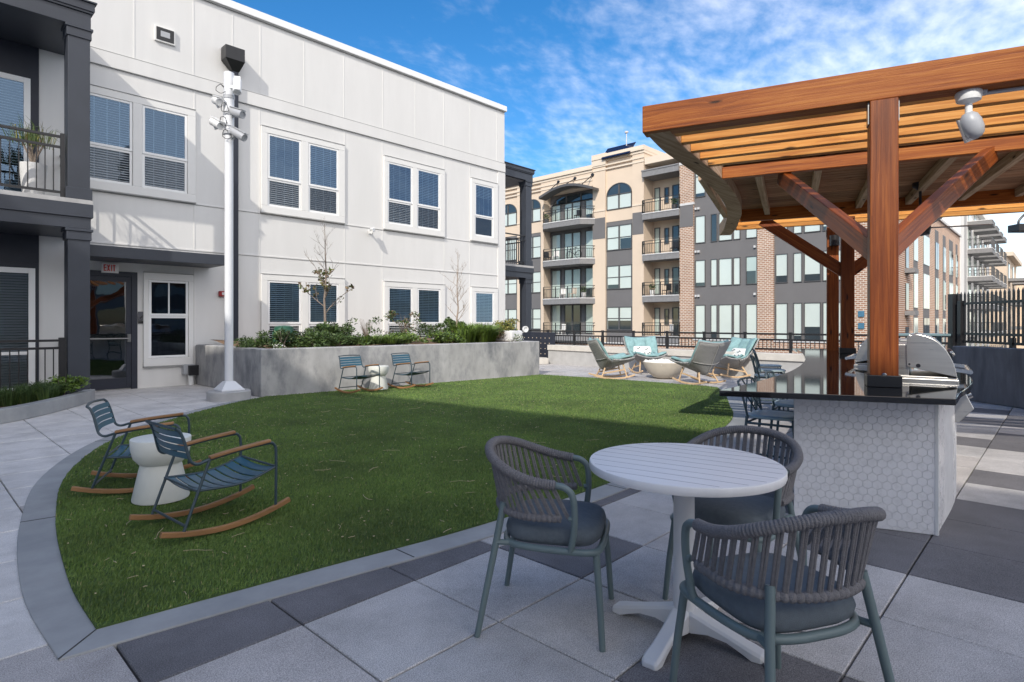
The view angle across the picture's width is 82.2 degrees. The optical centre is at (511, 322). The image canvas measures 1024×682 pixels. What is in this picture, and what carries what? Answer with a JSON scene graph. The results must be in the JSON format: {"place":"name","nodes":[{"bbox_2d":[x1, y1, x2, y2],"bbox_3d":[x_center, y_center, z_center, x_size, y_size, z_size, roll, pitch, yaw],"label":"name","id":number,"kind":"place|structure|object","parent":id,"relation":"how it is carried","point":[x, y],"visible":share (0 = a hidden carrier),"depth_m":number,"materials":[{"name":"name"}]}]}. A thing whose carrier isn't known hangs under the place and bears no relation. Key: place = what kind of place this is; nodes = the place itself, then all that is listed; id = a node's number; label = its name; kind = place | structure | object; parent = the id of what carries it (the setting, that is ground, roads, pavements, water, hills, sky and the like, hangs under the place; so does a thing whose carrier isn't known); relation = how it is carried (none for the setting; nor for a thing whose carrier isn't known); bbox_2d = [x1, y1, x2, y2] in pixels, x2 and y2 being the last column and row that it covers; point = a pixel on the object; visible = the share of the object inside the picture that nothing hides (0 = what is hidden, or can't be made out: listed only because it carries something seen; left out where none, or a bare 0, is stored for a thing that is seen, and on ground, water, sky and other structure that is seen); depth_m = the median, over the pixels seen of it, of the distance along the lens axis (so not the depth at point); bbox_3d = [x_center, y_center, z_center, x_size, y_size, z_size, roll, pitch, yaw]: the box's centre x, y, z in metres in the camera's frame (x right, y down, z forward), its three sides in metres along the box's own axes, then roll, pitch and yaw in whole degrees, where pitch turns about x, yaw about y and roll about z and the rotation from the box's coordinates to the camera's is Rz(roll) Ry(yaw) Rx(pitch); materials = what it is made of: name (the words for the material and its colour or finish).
{"place":"outdoors","nodes":[
{"label":"outdoors","id":0,"kind":"place"},
{"bbox_2d":[55,374,732,628],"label":"lawn","id":1,"kind":"structure","parent":0,"point":[258,568],"depth_m":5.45,"materials":[{"name":"green plant"}]},
{"bbox_2d":[71,398,201,493],"bbox_3d":[-3.091,0.991,4.899,0.839,0.710,0.552,0,0,-22],"label":"rocking chair","id":2,"kind":"object","parent":1,"relation":"on","point":[121,447],"visible":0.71,"depth_m":4.80,"materials":[{"name":"blue metal"}]},
{"bbox_2d":[129,433,190,505],"bbox_3d":[-2.704,1.116,4.521,0.412,0.468,0.412,0,0,43],"label":"side table","id":3,"kind":"object","parent":1,"relation":"on","point":[150,460],"visible":0.73,"depth_m":4.37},
{"bbox_2d":[129,420,290,537],"bbox_3d":[-2.038,0.991,3.997,0.552,0.710,0.839,0,0,39],"label":"rocking chair","id":4,"kind":"object","parent":1,"relation":"on","point":[183,445],"visible":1,"depth_m":3.96,"materials":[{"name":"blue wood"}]},
{"bbox_2d":[334,355,382,392],"bbox_3d":[-2.968,0.991,11.361,0.839,0.710,0.552,0,0,41],"label":"rocking chair","id":5,"kind":"object","parent":1,"relation":"on","point":[349,365],"visible":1,"depth_m":11.40,"materials":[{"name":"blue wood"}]},
{"bbox_2d":[368,365,388,389],"bbox_3d":[-2.717,1.116,11.948,0.412,0.468,0.412,0,0,43],"label":"side table","id":6,"kind":"object","parent":1,"relation":"on","point":[374,381],"visible":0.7,"depth_m":11.81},
{"bbox_2d":[387,353,433,388],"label":"rocking chair","id":7,"kind":"object","parent":1,"relation":"on","point":[401,360],"visible":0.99,"depth_m":12.20,"materials":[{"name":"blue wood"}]},
{"bbox_2d":[0,363,1023,681],"bbox_3d":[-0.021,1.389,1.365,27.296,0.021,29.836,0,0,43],"label":"paving","id":8,"kind":"structure","parent":0,"point":[954,611],"depth_m":2.80,"materials":[{"name":"grey concrete"}]},
{"bbox_2d":[0,389,94,423],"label":"planter","id":9,"kind":"object","parent":8,"relation":"on","point":[13,413],"visible":0.96,"depth_m":8.77,"materials":[{"name":"grey concrete"}]},
{"bbox_2d":[0,385,26,406],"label":"grass clump","id":10,"kind":"object","parent":9,"relation":"on","point":[10,399],"visible":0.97,"depth_m":8.77,"materials":[{"name":"green plant"}]},
{"bbox_2d":[2,380,66,403],"bbox_3d":[-7.542,1.089,9.216,0.814,0.322,0.967,0,0,43],"label":"grass clump","id":11,"kind":"object","parent":9,"relation":"on","point":[33,393],"visible":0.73,"depth_m":9.16,"materials":[{"name":"green plant"}]},
{"bbox_2d":[46,374,90,394],"bbox_3d":[-7.452,1.066,9.747,0.515,0.473,0.745,0,0,43],"label":"shrub","id":12,"kind":"object","parent":9,"relation":"on","point":[73,383],"visible":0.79,"depth_m":9.75,"materials":[{"name":"green plant"}]},
{"bbox_2d":[181,364,198,384],"bbox_3d":[-7.106,1.150,12.959,0.249,0.460,0.280,0,0,43],"label":"utility box","id":13,"kind":"object","parent":8,"relation":"on","point":[191,370],"visible":1,"depth_m":12.89,"materials":[{"name":"grey plastic"}]},
{"bbox_2d":[206,71,250,401],"bbox_3d":[-5.082,-1.570,10.537,0.720,5.900,0.720,0,0,43],"label":"camera pole","id":14,"kind":"object","parent":8,"relation":"on","point":[228,389],"visible":0.98,"depth_m":10.47,"materials":[{"name":"white painted metal"},{"name":"white plastic"},{"name":"concrete"}]},
{"bbox_2d":[0,0,535,394],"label":"apartment building","id":15,"kind":"structure","parent":8,"relation":"on","point":[412,168],"depth_m":13.42,"materials":[{"name":"white paint"}]},
{"bbox_2d":[0,72,30,191],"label":"balcony door","id":16,"kind":"structure","parent":15,"relation":"in","point":[15,96],"depth_m":10.85,"materials":[{"name":"white plastic"}]},
{"bbox_2d":[0,267,34,391],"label":"balcony door","id":17,"kind":"structure","parent":15,"relation":"in","point":[17,286],"depth_m":10.89,"materials":[{"name":"grey glass"}]},
{"bbox_2d":[19,161,47,194],"bbox_3d":[-8.414,-2.470,10.315,0.400,0.620,0.400,0,0,43],"label":"plant pot","id":18,"kind":"object","parent":15,"relation":"on","point":[31,173],"visible":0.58,"depth_m":10.17,"materials":[{"name":"white ceramic"}]},
{"bbox_2d":[2,112,58,161],"bbox_3d":[-8.410,-3.125,10.358,1.046,0.825,1.226,0,0,-13],"label":"potted palm","id":19,"kind":"object","parent":18,"relation":"in","point":[30,137],"visible":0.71,"depth_m":10.26,"materials":[{"name":"green plant"}]},
{"bbox_2d":[90,270,137,389],"bbox_3d":[-8.197,0.165,11.919,0.093,2.430,1.030,0,0,43],"label":"door","id":20,"kind":"structure","parent":15,"relation":"in","point":[113,296],"depth_m":12.01,"materials":[{"name":"black glass"}]},
{"bbox_2d":[90,84,195,203],"bbox_3d":[-7.853,-3.704,12.302,0.067,2.097,2.270,0,0,43],"label":"window","id":21,"kind":"structure","parent":15,"relation":"in","point":[140,146],"depth_m":12.34,"materials":[{"name":"glass"}]},
{"bbox_2d":[143,272,193,367],"bbox_3d":[-7.444,-0.059,12.735,0.067,2.027,0.980,0,0,43],"label":"window","id":22,"kind":"structure","parent":15,"relation":"in","point":[167,298],"depth_m":12.73,"materials":[{"name":"glass"}]},
{"bbox_2d":[260,125,344,223],"bbox_3d":[-5.292,-3.719,15.013,0.067,2.127,2.270,0,0,43],"label":"window","id":23,"kind":"structure","parent":15,"relation":"in","point":[303,176],"depth_m":14.93,"materials":[{"name":"glass"}]},
{"bbox_2d":[260,273,344,340],"bbox_3d":[-5.292,-0.119,15.013,0.067,2.147,2.270,0,0,43],"label":"window","id":24,"kind":"structure","parent":15,"relation":"in","point":[283,303],"depth_m":14.88,"materials":[{"name":"glass"}]},
{"bbox_2d":[383,155,444,237],"bbox_3d":[-2.885,-3.719,17.561,0.067,2.127,2.260,0,0,43],"label":"window","id":25,"kind":"structure","parent":15,"relation":"in","point":[413,192],"depth_m":17.48,"materials":[{"name":"glass"}]},
{"bbox_2d":[383,281,445,344],"bbox_3d":[-2.881,-0.119,17.565,0.067,2.147,2.270,0,0,43],"label":"window","id":26,"kind":"structure","parent":15,"relation":"in","point":[404,298],"depth_m":17.48,"materials":[{"name":"glass"}]},
{"bbox_2d":[470,177,497,243],"bbox_3d":[-0.917,-3.713,19.644,0.067,2.077,1.250,0,0,43],"label":"window","id":27,"kind":"structure","parent":15,"relation":"in","point":[483,193],"depth_m":19.65,"materials":[{"name":"white plastic"}]},
{"bbox_2d":[470,286,497,325],"bbox_3d":[-0.917,-0.114,19.644,0.067,2.137,1.250,0,0,43],"label":"window","id":28,"kind":"structure","parent":15,"relation":"in","point":[483,300],"depth_m":19.63,"materials":[{"name":"white plastic"}]},
{"bbox_2d":[196,335,538,396],"bbox_3d":[-3.177,0.836,14.295,4.068,1.089,7.060,0,0,43],"label":"concrete planter","id":29,"kind":"object","parent":8,"relation":"on","point":[262,372],"visible":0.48,"depth_m":12.40,"materials":[{"name":"grey concrete"}]},
{"bbox_2d":[233,335,276,347],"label":"shrub","id":30,"kind":"object","parent":29,"relation":"on","point":[250,343],"visible":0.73,"depth_m":11.56,"materials":[{"name":"green plant"}]},
{"bbox_2d":[256,326,312,347],"bbox_3d":[-4.598,0.333,11.944,0.999,0.521,1.078,0,0,1],"label":"shrub","id":31,"kind":"object","parent":29,"relation":"on","point":[282,337],"visible":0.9,"depth_m":11.97,"materials":[{"name":"green plant"}]},
{"bbox_2d":[295,330,347,346],"bbox_3d":[-3.955,0.370,12.182,1.085,0.462,0.904,0,0,-7],"label":"shrub","id":32,"kind":"object","parent":29,"relation":"on","point":[318,338],"visible":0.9,"depth_m":12.01,"materials":[{"name":"green plant"}]},
{"bbox_2d":[298,217,354,329],"bbox_3d":[-4.277,-0.951,13.377,1.044,2.946,1.105,0,0,18],"label":"young tree","id":33,"kind":"object","parent":29,"relation":"in","point":[326,274],"visible":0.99,"depth_m":13.33,"materials":[{"name":"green plant"}]},
{"bbox_2d":[315,320,358,340],"bbox_3d":[-3.940,0.240,12.976,1.030,0.587,0.897,0,0,43],"label":"shrub","id":34,"kind":"object","parent":29,"relation":"on","point":[320,327],"visible":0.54,"depth_m":12.84,"materials":[{"name":"green plant"}]},
{"bbox_2d":[335,333,378,345],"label":"shrub","id":35,"kind":"object","parent":29,"relation":"in","point":[350,339],"visible":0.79,"depth_m":12.62,"materials":[{"name":"green plant"}]},
{"bbox_2d":[348,316,382,336],"bbox_3d":[-3.450,0.182,14.100,0.675,0.701,0.956,0,0,43],"label":"shrub","id":36,"kind":"object","parent":29,"relation":"on","point":[366,331],"visible":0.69,"depth_m":14.10,"materials":[{"name":"green plant"}]},
{"bbox_2d":[353,334,404,345],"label":"grass clump","id":37,"kind":"object","parent":29,"relation":"on","point":[387,340],"visible":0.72,"depth_m":13.05,"materials":[{"name":"green plant"}]},
{"bbox_2d":[383,310,421,333],"bbox_3d":[-2.794,0.102,14.963,0.773,0.859,1.059,0,0,43],"label":"shrub","id":38,"kind":"object","parent":29,"relation":"in","point":[391,313],"visible":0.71,"depth_m":14.97,"materials":[{"name":"green plant"}]},
{"bbox_2d":[387,331,428,344],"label":"shrub","id":39,"kind":"object","parent":29,"relation":"in","point":[410,337],"visible":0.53,"depth_m":13.70,"materials":[{"name":"green plant"}]},
{"bbox_2d":[425,330,468,342],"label":"shrub","id":40,"kind":"object","parent":29,"relation":"on","point":[447,337],"visible":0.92,"depth_m":14.43,"materials":[{"name":"green plant"}]},
{"bbox_2d":[437,252,467,326],"bbox_3d":[-1.540,-0.768,16.105,0.804,2.580,0.706,0,0,23],"label":"young tree","id":41,"kind":"object","parent":29,"relation":"in","point":[456,316],"visible":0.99,"depth_m":16.09,"materials":[{"name":"brown plant"}]},
{"bbox_2d":[446,321,504,342],"bbox_3d":[-0.958,0.245,15.422,1.407,0.570,2.055,0,0,43],"label":"grass clump","id":42,"kind":"object","parent":29,"relation":"on","point":[477,333],"visible":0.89,"depth_m":15.14,"materials":[{"name":"green plant"}]},
{"bbox_2d":[495,330,521,341],"bbox_3d":[-0.165,0.360,15.989,0.840,0.300,0.460,0,0,43],"label":"planter box","id":43,"kind":"object","parent":29,"relation":"on","point":[509,335],"visible":0.59,"depth_m":15.68,"materials":[{"name":"white concrete"}]},
{"bbox_2d":[17,374,745,660],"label":"lawn kerb","id":44,"kind":"structure","parent":8,"relation":"on","point":[61,620],"depth_m":3.17,"materials":[{"name":"grey concrete"}]},
{"bbox_2d":[474,436,613,651],"bbox_3d":[0.169,0.971,2.769,0.583,0.825,0.595,0,0,14],"label":"dining chair","id":45,"kind":"object","parent":8,"relation":"on","point":[572,523],"visible":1,"depth_m":2.59,"materials":[{"name":"wicker"}]},
{"bbox_2d":[586,337,634,378],"bbox_3d":[2.409,0.875,14.532,1.131,1.004,0.961,0,0,-5],"label":"lounge chair","id":46,"kind":"object","parent":8,"relation":"on","point":[605,361],"visible":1,"depth_m":14.26,"materials":[{"name":"fabric"}]},
{"bbox_2d":[623,336,667,372],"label":"lounge chair","id":47,"kind":"object","parent":8,"relation":"on","point":[641,349],"visible":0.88,"depth_m":16.22,"materials":[{"name":"teal fabric"}]},
{"bbox_2d":[643,358,684,378],"bbox_3d":[3.782,1.138,14.517,1.070,0.484,1.070,0,0,43],"label":"fire pit","id":48,"kind":"object","parent":8,"relation":"on","point":[661,368],"visible":0.78,"depth_m":14.16,"materials":[{"name":"concrete"}]},
{"bbox_2d":[547,344,804,377],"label":"wall","id":49,"kind":"structure","parent":8,"relation":"on","point":[579,355],"depth_m":16.35,"materials":[{"name":"concrete"}]},
{"bbox_2d":[589,443,787,670],"bbox_3d":[0.764,0.998,2.607,0.834,0.763,0.834,0,0,43],"label":"dining table","id":50,"kind":"object","parent":8,"relation":"on","point":[684,474],"visible":0.86,"depth_m":2.51,"materials":[{"name":"white metal"}]},
{"bbox_2d":[669,339,730,384],"bbox_3d":[4.228,0.875,13.184,0.961,1.004,1.131,0,0,-29],"label":"lounge chair","id":51,"kind":"object","parent":8,"relation":"on","point":[706,357],"visible":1,"depth_m":12.87,"materials":[{"name":"grey fabric"}]},
{"bbox_2d":[662,425,802,631],"bbox_3d":[1.131,0.971,2.967,0.595,0.825,0.583,0,0,43],"label":"dining chair","id":52,"kind":"object","parent":8,"relation":"on","point":[738,510],"visible":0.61,"depth_m":2.91,"materials":[{"name":"grey metal"}]},
{"bbox_2d":[708,337,759,377],"bbox_3d":[5.572,0.875,14.899,1.131,1.004,0.961,0,0,-19],"label":"lounge chair","id":53,"kind":"object","parent":8,"relation":"on","point":[741,348],"visible":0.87,"depth_m":14.70,"materials":[{"name":"teal fabric"}]},
{"bbox_2d":[528,330,947,352],"bbox_3d":[4.820,0.812,16.716,12.455,1.135,0.097,0,0,45],"label":"guard railing","id":54,"kind":"object","parent":8,"relation":"on","point":[704,338],"visible":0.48,"depth_m":16.49,"materials":[{"name":"black metal"}]},
{"bbox_2d":[522,332,554,357],"bbox_3d":[0.479,0.795,20.713,2.650,0.930,0.068,0,0,43],"label":"screen panel","id":55,"kind":"object","parent":54,"relation":"attached to","point":[544,339],"visible":0.3,"depth_m":20.14,"materials":[{"name":"black metal"}]},
{"bbox_2d":[737,377,793,458],"bbox_3d":[2.167,0.923,4.856,0.503,0.915,0.454,0,0,39],"label":"bar stool","id":56,"kind":"object","parent":8,"relation":"on","point":[760,414],"visible":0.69,"depth_m":4.82,"materials":[{"name":"metal"}]},
{"bbox_2d":[749,354,788,411],"bbox_3d":[3.722,0.923,8.508,0.503,0.915,0.454,0,0,15],"label":"bar stool","id":57,"kind":"object","parent":8,"relation":"on","point":[761,376],"visible":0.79,"depth_m":8.50,"materials":[{"name":"metal"}]},
{"bbox_2d":[764,370,793,459],"bbox_3d":[2.670,0.923,5.534,0.503,0.915,0.454,0,0,33],"label":"bar stool","id":58,"kind":"object","parent":8,"relation":"on","point":[780,403],"visible":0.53,"depth_m":5.51,"materials":[{"name":"metal"}]},
{"bbox_2d":[669,504,894,681],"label":"dining chair","id":59,"kind":"object","parent":8,"relation":"on","point":[774,595],"visible":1,"depth_m":1.83,"materials":[{"name":"grey metal"}]},
{"bbox_2d":[642,46,1023,387],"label":"pergola","id":60,"kind":"object","parent":8,"relation":"on","point":[843,156],"visible":0.94,"depth_m":5.03,"materials":[{"name":"brown wood"}]},
{"bbox_2d":[912,182,993,235],"bbox_3d":[5.111,-1.414,7.347,1.110,0.668,1.110,0,0,-22],"label":"ceiling fan","id":61,"kind":"object","parent":60,"relation":"hanging from","point":[915,185],"visible":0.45,"depth_m":7.25,"materials":[{"name":"black metal"}]},
{"bbox_2d":[954,88,987,142],"bbox_3d":[3.227,-1.456,4.129,0.188,0.376,0.163,0,0,6],"label":"spotlight","id":62,"kind":"object","parent":60,"relation":"attached to","point":[970,124],"visible":1,"depth_m":4.09,"materials":[{"name":"white plastic"}]},
{"bbox_2d":[719,348,972,535],"bbox_3d":[4.044,0.923,6.977,1.734,0.913,7.665,0,0,29],"label":"kitchen counter","id":63,"kind":"object","parent":8,"relation":"on","point":[891,451],"visible":0.96,"depth_m":3.98,"materials":[{"name":"tile"}]},
{"bbox_2d":[845,338,906,366],"bbox_3d":[4.021,0.430,6.449,0.572,0.674,0.858,0,0,35],"label":"grill","id":64,"kind":"object","parent":63,"relation":"on","point":[860,357],"visible":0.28,"depth_m":6.18,"materials":[{"name":"metal"}]},
{"bbox_2d":[899,333,973,421],"bbox_3d":[3.524,0.430,4.967,0.572,0.674,0.858,0,0,35],"label":"grill","id":65,"kind":"object","parent":63,"relation":"on","point":[929,357],"visible":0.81,"depth_m":4.63,"materials":[{"name":"metal"}]},
{"bbox_2d":[952,346,1023,408],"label":"concrete wall","id":66,"kind":"structure","parent":8,"relation":"on","point":[997,376],"depth_m":9.86,"materials":[{"name":"grey concrete"}]},
{"bbox_2d":[948,287,1023,358],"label":"picket fence","id":67,"kind":"object","parent":66,"relation":"on","point":[957,304],"visible":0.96,"depth_m":10.67,"materials":[{"name":"black metal"}]},
{"bbox_2d":[232,0,1023,277],"label":"sky","id":68,"kind":"structure","parent":0,"point":[571,77],"materials":[{"name":"blue"}]},
{"bbox_2d":[505,144,961,353],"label":"apartment block","id":69,"kind":"structure","parent":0,"point":[626,229],"depth_m":47.68,"materials":[{"name":"beige paint"}]},
{"bbox_2d":[505,204,516,226],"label":"window","id":70,"kind":"structure","parent":69,"relation":"in","point":[510,210],"depth_m":58.05,"materials":[{"name":"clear glass"}]},
{"bbox_2d":[532,199,540,221],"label":"window","id":71,"kind":"structure","parent":69,"relation":"in","point":[536,206],"depth_m":55.70,"materials":[{"name":"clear glass"}]},
{"bbox_2d":[532,235,540,258],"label":"window","id":72,"kind":"structure","parent":69,"relation":"in","point":[536,240],"depth_m":55.74,"materials":[{"name":"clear glass"}]},
{"bbox_2d":[532,308,540,328],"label":"window","id":73,"kind":"structure","parent":69,"relation":"in","point":[536,312],"depth_m":55.74,"materials":[{"name":"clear glass"}]},
{"bbox_2d":[552,305,560,332],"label":"window","id":74,"kind":"structure","parent":69,"relation":"in","point":[556,309],"depth_m":55.16,"materials":[{"name":"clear glass"}]},
{"bbox_2d":[552,270,560,297],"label":"window","id":75,"kind":"structure","parent":69,"relation":"in","point":[556,274],"depth_m":55.08,"materials":[{"name":"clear glass"}]},
{"bbox_2d":[564,304,580,333],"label":"window","id":76,"kind":"structure","parent":69,"relation":"in","point":[572,313],"depth_m":53.80,"materials":[{"name":"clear glass"}]},
{"bbox_2d":[564,268,580,297],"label":"window","id":77,"kind":"structure","parent":69,"relation":"in","point":[571,276],"depth_m":53.80,"materials":[{"name":"clear glass"}]},
{"bbox_2d":[564,231,580,258],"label":"window","id":78,"kind":"structure","parent":69,"relation":"in","point":[573,238],"depth_m":53.80,"materials":[{"name":"clear glass"}]},
{"bbox_2d":[552,192,592,205],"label":"window","id":79,"kind":"structure","parent":69,"relation":"in","point":[578,196],"depth_m":53.78,"materials":[{"name":"clear glass"}]},
{"bbox_2d":[585,304,592,333],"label":"window","id":80,"kind":"structure","parent":69,"relation":"in","point":[588,307],"depth_m":52.56,"materials":[{"name":"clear glass"}]},
{"bbox_2d":[585,267,592,295],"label":"window","id":81,"kind":"structure","parent":69,"relation":"in","point":[588,271],"depth_m":52.56,"materials":[{"name":"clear glass"}]},
{"bbox_2d":[585,230,592,257],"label":"window","id":82,"kind":"structure","parent":69,"relation":"in","point":[589,233],"depth_m":52.56,"materials":[{"name":"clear glass"}]},
{"bbox_2d":[601,131,635,159],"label":"solar panel","id":83,"kind":"object","parent":69,"relation":"on","point":[620,147],"visible":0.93,"depth_m":49.39,"materials":[{"name":"blue glass"}]},
{"bbox_2d":[606,182,631,210],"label":"window","id":84,"kind":"structure","parent":69,"relation":"in","point":[619,196],"depth_m":49.30,"materials":[{"name":"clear glass"}]},
{"bbox_2d":[607,223,631,250],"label":"window","id":85,"kind":"structure","parent":69,"relation":"in","point":[619,237],"depth_m":49.34,"materials":[{"name":"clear glass"}]},
{"bbox_2d":[607,264,631,289],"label":"window","id":86,"kind":"structure","parent":69,"relation":"in","point":[618,276],"depth_m":49.34,"materials":[{"name":"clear glass"}]},
{"bbox_2d":[607,306,631,329],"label":"window","id":87,"kind":"structure","parent":69,"relation":"in","point":[618,318],"depth_m":49.34,"materials":[{"name":"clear glass"}]},
{"bbox_2d":[695,215,705,243],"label":"window","id":88,"kind":"structure","parent":69,"relation":"in","point":[700,221],"depth_m":44.31,"materials":[{"name":"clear glass"}]},
{"bbox_2d":[695,260,705,286],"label":"window","id":89,"kind":"structure","parent":69,"relation":"in","point":[700,265],"depth_m":44.31,"materials":[{"name":"white glass"}]},
{"bbox_2d":[695,305,705,336],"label":"window","id":90,"kind":"structure","parent":69,"relation":"in","point":[700,310],"depth_m":44.31,"materials":[{"name":"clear glass"}]},
{"bbox_2d":[711,304,716,337],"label":"window","id":91,"kind":"structure","parent":69,"relation":"in","point":[713,307],"depth_m":43.55,"materials":[{"name":"white glass"}]},
{"bbox_2d":[719,258,731,285],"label":"window","id":92,"kind":"structure","parent":69,"relation":"in","point":[725,264],"depth_m":42.98,"materials":[{"name":"white glass"}]},
{"bbox_2d":[719,304,731,337],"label":"window","id":93,"kind":"structure","parent":69,"relation":"in","point":[725,310],"depth_m":42.98,"materials":[{"name":"white glass"}]},
{"bbox_2d":[733,257,740,284],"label":"window","id":94,"kind":"structure","parent":69,"relation":"in","point":[736,260],"depth_m":42.37,"materials":[{"name":"white glass"}]},
{"bbox_2d":[733,304,740,337],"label":"window","id":95,"kind":"structure","parent":69,"relation":"in","point":[736,307],"depth_m":42.37,"materials":[{"name":"white glass"}]},
{"bbox_2d":[746,256,756,284],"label":"window","id":96,"kind":"structure","parent":69,"relation":"in","point":[751,261],"depth_m":41.68,"materials":[{"name":"white glass"}]},
{"bbox_2d":[746,304,756,337],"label":"window","id":97,"kind":"structure","parent":69,"relation":"in","point":[751,309],"depth_m":41.68,"materials":[{"name":"white glass"}]},
{"bbox_2d":[775,253,787,282],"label":"window","id":98,"kind":"structure","parent":69,"relation":"in","point":[781,260],"depth_m":40.28,"materials":[{"name":"white glass"}]},
{"bbox_2d":[775,303,787,338],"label":"window","id":99,"kind":"structure","parent":69,"relation":"in","point":[781,309],"depth_m":40.28,"materials":[{"name":"white glass"}]},
{"bbox_2d":[793,252,801,281],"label":"window","id":100,"kind":"structure","parent":69,"relation":"in","point":[797,257],"depth_m":39.56,"materials":[{"name":"white glass"}]},
{"bbox_2d":[793,303,801,338],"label":"window","id":101,"kind":"structure","parent":69,"relation":"in","point":[797,307],"depth_m":39.56,"materials":[{"name":"white glass"}]},
{"bbox_2d":[804,254,820,281],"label":"window","id":102,"kind":"structure","parent":69,"relation":"in","point":[812,269],"depth_m":38.96,"materials":[{"name":"white glass"}]},
{"bbox_2d":[804,302,820,339],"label":"window","id":103,"kind":"structure","parent":69,"relation":"in","point":[812,310],"depth_m":38.92,"materials":[{"name":"white glass"}]},
{"bbox_2d":[942,215,1006,347],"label":"apartment tower","id":104,"kind":"structure","parent":0,"point":[979,256],"depth_m":63.68,"materials":[{"name":"white concrete"}]},
{"bbox_2d":[989,251,1023,347],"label":"apartment block","id":105,"kind":"structure","parent":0,"point":[1009,270],"depth_m":83.17,"materials":[{"name":"beige paint"}]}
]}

